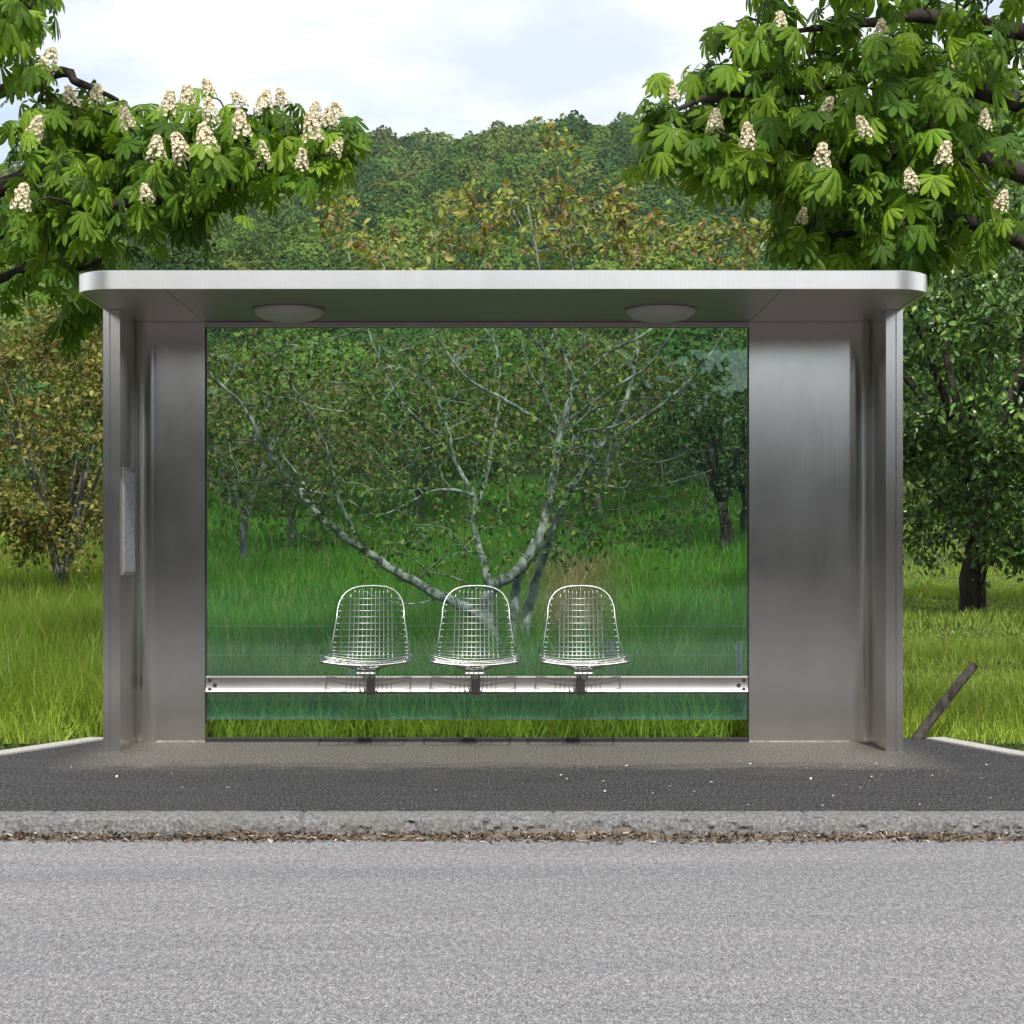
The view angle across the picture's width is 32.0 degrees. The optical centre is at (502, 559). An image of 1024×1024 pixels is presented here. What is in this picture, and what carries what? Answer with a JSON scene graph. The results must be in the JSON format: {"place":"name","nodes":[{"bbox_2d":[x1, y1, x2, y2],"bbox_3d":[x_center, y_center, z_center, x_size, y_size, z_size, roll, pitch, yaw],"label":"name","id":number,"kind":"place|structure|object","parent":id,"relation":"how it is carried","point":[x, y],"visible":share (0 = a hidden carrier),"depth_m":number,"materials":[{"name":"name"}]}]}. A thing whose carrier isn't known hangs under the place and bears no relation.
{"place":"outdoors","nodes":[
{"label":"outdoors","id":0,"kind":"place"},
{"bbox_2d":[0,839,1023,1023],"bbox_3d":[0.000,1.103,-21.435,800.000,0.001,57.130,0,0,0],"label":"road","id":1,"kind":"structure","parent":0,"point":[456,932],"depth_m":5.29,"materials":[{"name":"grey asphalt"}]},
{"bbox_2d":[0,810,1023,839],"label":"kerb","id":2,"kind":"structure","parent":1,"relation":"on","point":[174,823],"depth_m":7.08,"materials":[{"name":"concrete"}]},
{"bbox_2d":[0,827,1023,844],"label":"litter","id":3,"kind":"object","parent":1,"relation":"on","point":[595,834],"visible":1,"depth_m":7.04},
{"bbox_2d":[0,738,1023,812],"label":"pavement","id":4,"kind":"structure","parent":0,"point":[304,777],"depth_m":8.36,"materials":[{"name":"grey asphalt"}]},
{"bbox_2d":[0,737,102,755],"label":"pavement edging","id":5,"kind":"object","parent":4,"relation":"on","point":[46,746],"visible":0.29,"depth_m":9.69,"materials":[{"name":"concrete"}]},
{"bbox_2d":[79,270,926,750],"bbox_3d":[0.000,-0.176,9.440,4.252,2.489,1.380,0,0,0],"label":"bus shelter","id":6,"kind":"object","parent":4,"relation":"on","point":[823,504],"visible":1,"depth_m":9.93,"materials":[{"name":"metal"}]},
{"bbox_2d":[36,748,1012,805],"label":"petal litter","id":7,"kind":"object","parent":4,"relation":"on","point":[699,779],"visible":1,"depth_m":8.27,"materials":[{"name":"white plant"}]},
{"bbox_2d":[926,737,1023,756],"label":"pavement edging","id":8,"kind":"object","parent":4,"relation":"on","point":[990,748],"visible":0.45,"depth_m":9.69,"materials":[{"name":"concrete"}]},
{"bbox_2d":[0,171,1023,750],"bbox_3d":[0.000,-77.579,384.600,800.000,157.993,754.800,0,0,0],"label":"ground","id":9,"kind":"structure","parent":0,"point":[538,475],"depth_m":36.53,"materials":[{"name":"green plant"}]},
{"bbox_2d":[0,282,212,594],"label":"tree","id":10,"kind":"object","parent":9,"relation":"on","point":[69,516],"visible":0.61,"depth_m":25.38,"materials":[{"name":"green plant"}]},
{"bbox_2d":[0,0,372,361],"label":"horse chestnut tree","id":11,"kind":"object","parent":9,"relation":"on","point":[162,175],"visible":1,"depth_m":12.02,"materials":[{"name":"green plant"}]},
{"bbox_2d":[208,334,377,561],"bbox_3d":[-4.855,-1.920,34.152,4.660,4.455,4.962,0,0,-31],"label":"orchard tree","id":12,"kind":"object","parent":9,"relation":"on","point":[222,470],"visible":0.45,"depth_m":33.52,"materials":[{"name":"green plant"}]},
{"bbox_2d":[208,335,411,546],"bbox_3d":[-4.631,-2.337,38.029,5.411,4.650,5.026,0,0,0],"label":"orchard tree","id":13,"kind":"object","parent":9,"relation":"on","point":[363,417],"visible":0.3,"depth_m":37.45,"materials":[{"name":"green plant"}]},
{"bbox_2d":[284,328,548,523],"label":"orchard tree","id":14,"kind":"object","parent":9,"relation":"on","point":[460,363],"visible":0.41,"depth_m":43.61,"materials":[{"name":"green plant"}]},
{"bbox_2d":[208,113,772,646],"bbox_3d":[-0.062,-1.392,15.011,5.338,4.989,3.288,0,0,0],"label":"orchard tree","id":15,"kind":"object","parent":9,"relation":"on","point":[612,205],"visible":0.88,"depth_m":14.94,"materials":[{"name":"green plant"}]},
{"bbox_2d":[0,82,1023,484],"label":"forest","id":16,"kind":"object","parent":9,"relation":"on","point":[412,174],"visible":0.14,"depth_m":211.90,"materials":[{"name":"green plant"}]},
{"bbox_2d":[348,640,741,720],"bbox_3d":[0.058,0.761,10.997,4.446,0.715,0.077,0,0,0],"label":"wire fence","id":17,"kind":"object","parent":9,"relation":"on","point":[738,655],"visible":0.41,"depth_m":10.98,"materials":[{"name":"wood"}]},
{"bbox_2d":[455,328,700,521],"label":"orchard tree","id":18,"kind":"object","parent":9,"relation":"on","point":[597,434],"visible":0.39,"depth_m":45.45,"materials":[{"name":"green plant"}]},
{"bbox_2d":[622,353,746,550],"bbox_3d":[4.651,-2.088,37.004,4.351,4.372,4.137,0,0,0],"label":"orchard tree","id":19,"kind":"object","parent":9,"relation":"on","point":[732,469],"visible":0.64,"depth_m":36.85,"materials":[{"name":"green plant"}]},
{"bbox_2d":[640,339,746,539],"bbox_3d":[5.387,-2.611,39.941,4.780,4.833,4.371,0,0,0],"label":"orchard tree","id":20,"kind":"object","parent":9,"relation":"on","point":[717,361],"visible":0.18,"depth_m":39.55,"materials":[{"name":"green plant"}]},
{"bbox_2d":[620,0,1023,283],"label":"horse chestnut tree","id":21,"kind":"object","parent":9,"relation":"on","point":[927,160],"visible":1,"depth_m":12.04,"materials":[{"name":"green plant"}]},
{"bbox_2d":[726,103,1023,614],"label":"broadleaf tree","id":22,"kind":"object","parent":9,"relation":"on","point":[963,446],"visible":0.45,"depth_m":22.56,"materials":[{"name":"green plant"}]},
{"bbox_2d":[910,662,977,738],"bbox_3d":[2.521,0.838,10.253,0.497,0.501,0.058,0,0,-24],"label":"leaning stake","id":23,"kind":"object","parent":9,"relation":"on","point":[940,707],"visible":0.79,"depth_m":10.24,"materials":[{"name":"brown wood"}]},
{"bbox_2d":[0,0,1023,165],"label":"sky","id":24,"kind":"structure","parent":0,"point":[454,67],"materials":[{"name":"white"}]}
]}

